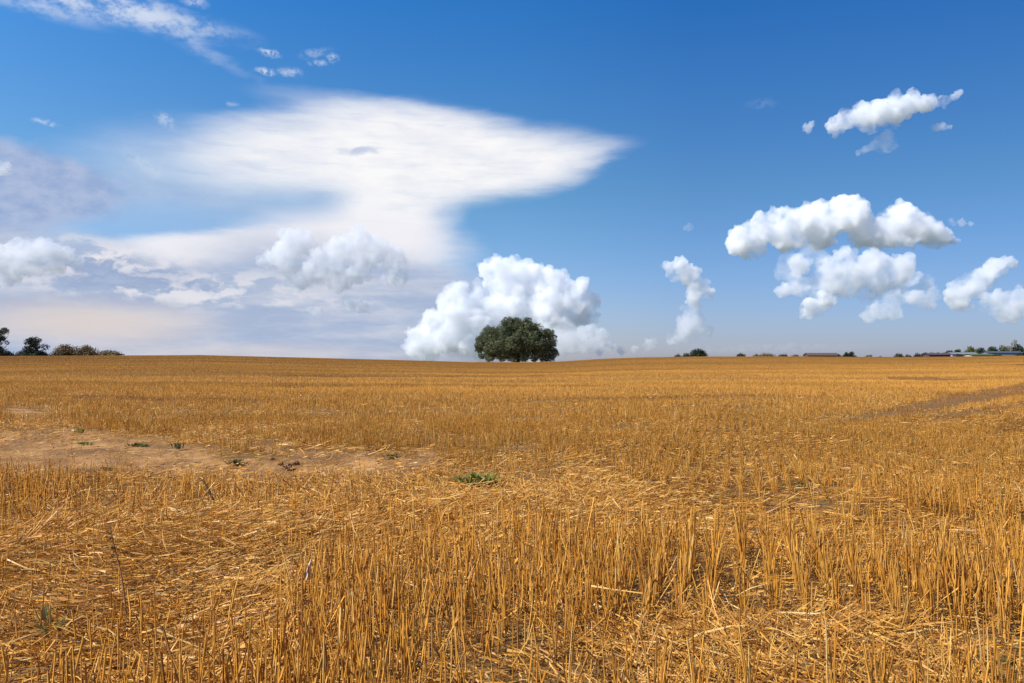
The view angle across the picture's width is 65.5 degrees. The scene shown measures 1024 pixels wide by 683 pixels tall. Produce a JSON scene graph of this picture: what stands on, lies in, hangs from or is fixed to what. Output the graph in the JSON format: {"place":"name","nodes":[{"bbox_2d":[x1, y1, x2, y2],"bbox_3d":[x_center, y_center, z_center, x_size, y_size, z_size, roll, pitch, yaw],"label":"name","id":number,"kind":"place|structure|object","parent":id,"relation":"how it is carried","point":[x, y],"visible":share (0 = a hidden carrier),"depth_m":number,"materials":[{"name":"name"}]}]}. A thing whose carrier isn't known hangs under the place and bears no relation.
{"place":"outdoors","nodes":[
{"label":"outdoors","id":0,"kind":"place"},
{"bbox_2d":[0,355,1023,682],"bbox_3d":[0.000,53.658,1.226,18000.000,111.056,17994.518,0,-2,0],"label":"ground","id":1,"kind":"structure","parent":0,"point":[140,457],"depth_m":8.95,"materials":[{"name":"brown soil"}]},
{"bbox_2d":[0,327,9,355],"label":"tree","id":2,"kind":"object","parent":1,"relation":"on","point":[4,332],"visible":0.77,"depth_m":215.13,"materials":[{"name":"green plant"}]},
{"bbox_2d":[2,350,16,355],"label":"hedge","id":3,"kind":"object","parent":1,"relation":"on","point":[10,353],"visible":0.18,"depth_m":221.96,"materials":[{"name":"green plant"}]},
{"bbox_2d":[15,349,49,355],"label":"hedge","id":4,"kind":"object","parent":1,"relation":"on","point":[22,353],"visible":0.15,"depth_m":222.88,"materials":[{"name":"green plant"}]},
{"bbox_2d":[22,336,50,355],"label":"tree","id":5,"kind":"object","parent":1,"relation":"on","point":[34,342],"visible":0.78,"depth_m":217.41,"materials":[{"name":"green plant"}]},
{"bbox_2d":[30,603,81,636],"bbox_3d":[-1.957,1.191,3.359,0.307,0.146,0.227,-1,-2,28],"label":"weed","id":6,"kind":"object","parent":1,"relation":"on","point":[45,612],"visible":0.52,"depth_m":3.36,"materials":[{"name":"green plant"}]},
{"bbox_2d":[50,344,80,355],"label":"bush","id":7,"kind":"object","parent":1,"relation":"on","point":[65,350],"visible":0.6,"depth_m":225.12,"materials":[{"name":"green plant"}]},
{"bbox_2d":[73,428,90,433],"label":"weed","id":8,"kind":"object","parent":1,"relation":"on","point":[81,430],"visible":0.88,"depth_m":12.73,"materials":[{"name":"green plant"}]},
{"bbox_2d":[72,442,92,444],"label":"weed","id":9,"kind":"object","parent":1,"relation":"on","point":[84,443],"visible":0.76,"depth_m":10.82,"materials":[{"name":"green plant"}]},
{"bbox_2d":[72,345,100,355],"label":"bush","id":10,"kind":"object","parent":1,"relation":"on","point":[87,350],"visible":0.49,"depth_m":225.09,"materials":[{"name":"green plant"}]},
{"bbox_2d":[98,350,123,355],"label":"bush","id":11,"kind":"object","parent":1,"relation":"on","point":[110,352],"visible":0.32,"depth_m":229.31,"materials":[{"name":"green plant"}]},
{"bbox_2d":[108,526,127,623],"bbox_3d":[-1.754,1.064,3.549,0.107,0.478,0.041,0,-2,0],"label":"withered plant","id":12,"kind":"object","parent":1,"relation":"on","point":[111,548],"visible":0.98,"depth_m":3.55,"materials":[{"name":"brown plant"}]},
{"bbox_2d":[126,443,147,446],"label":"weed","id":13,"kind":"object","parent":1,"relation":"on","point":[136,444],"visible":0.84,"depth_m":10.45,"materials":[{"name":"green plant"}]},
{"bbox_2d":[171,443,183,448],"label":"weed","id":14,"kind":"object","parent":1,"relation":"on","point":[177,446],"visible":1,"depth_m":10.24,"materials":[{"name":"green plant"}]},
{"bbox_2d":[200,478,214,505],"bbox_3d":[-2.355,1.203,6.170,0.140,0.295,0.022,0,-2,9],"label":"withered plant","id":15,"kind":"object","parent":1,"relation":"on","point":[208,489],"visible":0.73,"depth_m":6.17,"materials":[{"name":"beige plant"}]},
{"bbox_2d":[221,458,243,464],"bbox_3d":[-3.058,1.331,8.818,0.237,0.065,0.249,-1,-2,28],"label":"weed","id":16,"kind":"object","parent":1,"relation":"on","point":[236,461],"visible":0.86,"depth_m":8.77,"materials":[{"name":"green plant"}]},
{"bbox_2d":[283,464,292,468],"bbox_3d":[-2.450,1.365,8.706,0.105,0.065,0.084,0,-2,0],"label":"soil clod","id":17,"kind":"object","parent":1,"relation":"on","point":[286,466],"visible":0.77,"depth_m":8.69,"materials":[{"name":"soil"}]},
{"bbox_2d":[382,453,402,458],"bbox_3d":[-1.405,1.348,9.367,0.218,0.062,0.263,1,-2,-27],"label":"weed","id":18,"kind":"object","parent":1,"relation":"on","point":[395,454],"visible":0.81,"depth_m":9.37,"materials":[{"name":"green plant"}]},
{"bbox_2d":[449,472,502,488],"bbox_3d":[-0.327,1.302,7.438,0.510,0.160,0.506,-1,-2,26],"label":"weed","id":19,"kind":"object","parent":1,"relation":"on","point":[478,478],"visible":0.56,"depth_m":7.38,"materials":[{"name":"green plant"}]},
{"bbox_2d":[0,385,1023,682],"bbox_3d":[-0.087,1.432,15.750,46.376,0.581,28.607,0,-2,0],"label":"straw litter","id":20,"kind":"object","parent":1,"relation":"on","point":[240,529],"visible":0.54,"depth_m":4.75,"materials":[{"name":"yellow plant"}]},
{"bbox_2d":[0,355,1023,682],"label":"stubble","id":21,"kind":"object","parent":1,"relation":"on","point":[944,561],"visible":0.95,"depth_m":6.15,"materials":[{"name":"yellow plant"}]},
{"bbox_2d":[305,558,311,581],"bbox_3d":[-0.993,1.114,3.883,0.036,0.126,0.007,0,-2,0],"label":"dry leaf","id":22,"kind":"object","parent":21,"relation":"on","point":[306,577],"visible":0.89,"depth_m":3.88,"materials":[{"name":"beige plant"}]},
{"bbox_2d":[474,316,559,361],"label":"tree","id":23,"kind":"object","parent":1,"relation":"on","point":[516,339],"visible":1,"depth_m":193.47,"materials":[{"name":"green plant"}]},
{"bbox_2d":[689,349,707,356],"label":"tree","id":24,"kind":"object","parent":1,"relation":"on","point":[697,352],"visible":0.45,"depth_m":398.39,"materials":[{"name":"green plant"}]},
{"bbox_2d":[752,353,775,356],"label":"hedge","id":25,"kind":"object","parent":1,"relation":"on","point":[764,354],"visible":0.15,"depth_m":439.17,"materials":[{"name":"green plant"}]},
{"bbox_2d":[789,481,806,488],"bbox_3d":[2.677,1.338,7.421,0.112,0.089,0.172,1,-2,-25],"label":"weed","id":26,"kind":"object","parent":1,"relation":"on","point":[801,484],"visible":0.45,"depth_m":7.40,"materials":[{"name":"green plant"}]},
{"bbox_2d":[803,353,837,356],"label":"barn","id":27,"kind":"structure","parent":1,"relation":"on","point":[821,354],"depth_m":477.05,"materials":[{"name":"grey metal"}]},
{"bbox_2d":[922,353,951,356],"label":"barn","id":28,"kind":"structure","parent":1,"relation":"on","point":[936,354],"depth_m":495.95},
{"bbox_2d":[948,352,977,356],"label":"barn","id":29,"kind":"structure","parent":1,"relation":"on","point":[955,353],"depth_m":516.84,"materials":[{"name":"grey metal"}]},
{"bbox_2d":[965,346,978,352],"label":"tree","id":30,"kind":"object","parent":1,"relation":"on","point":[970,349],"visible":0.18,"depth_m":558.32,"materials":[{"name":"green plant"}]},
{"bbox_2d":[964,354,994,356],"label":"barn","id":31,"kind":"structure","parent":1,"relation":"on","point":[969,355],"depth_m":436.26,"materials":[{"name":"grey metal"}]},
{"bbox_2d":[976,347,984,353],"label":"tree","id":32,"kind":"object","parent":1,"relation":"on","point":[980,349],"visible":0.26,"depth_m":559.30,"materials":[{"name":"green plant"}]},
{"bbox_2d":[987,346,997,350],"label":"tree","id":33,"kind":"object","parent":1,"relation":"on","point":[992,348],"visible":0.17,"depth_m":558.90,"materials":[{"name":"green plant"}]},
{"bbox_2d":[981,351,1023,355],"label":"barn","id":34,"kind":"structure","parent":1,"relation":"on","point":[1008,353],"depth_m":516.03,"materials":[{"name":"grey metal"}]},
{"bbox_2d":[999,345,1009,350],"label":"tree","id":35,"kind":"object","parent":1,"relation":"on","point":[1003,348],"visible":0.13,"depth_m":558.51,"materials":[{"name":"green plant"}]},
{"bbox_2d":[1003,658,1016,664],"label":"weed","id":36,"kind":"object","parent":1,"relation":"on","point":[1004,660],"visible":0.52,"depth_m":3.19,"materials":[{"name":"green plant"}]},
{"bbox_2d":[1007,340,1016,349],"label":"tree","id":37,"kind":"object","parent":1,"relation":"on","point":[1012,345],"visible":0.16,"depth_m":589.47,"materials":[{"name":"green plant"}]},
{"bbox_2d":[1011,344,1023,354],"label":"tree","id":38,"kind":"object","parent":1,"relation":"on","point":[1019,348],"visible":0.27,"depth_m":553.96,"materials":[{"name":"green plant"}]},
{"bbox_2d":[0,0,1023,361],"label":"sky","id":39,"kind":"structure","parent":0,"point":[345,179],"materials":[{"name":"blue"}]}
]}

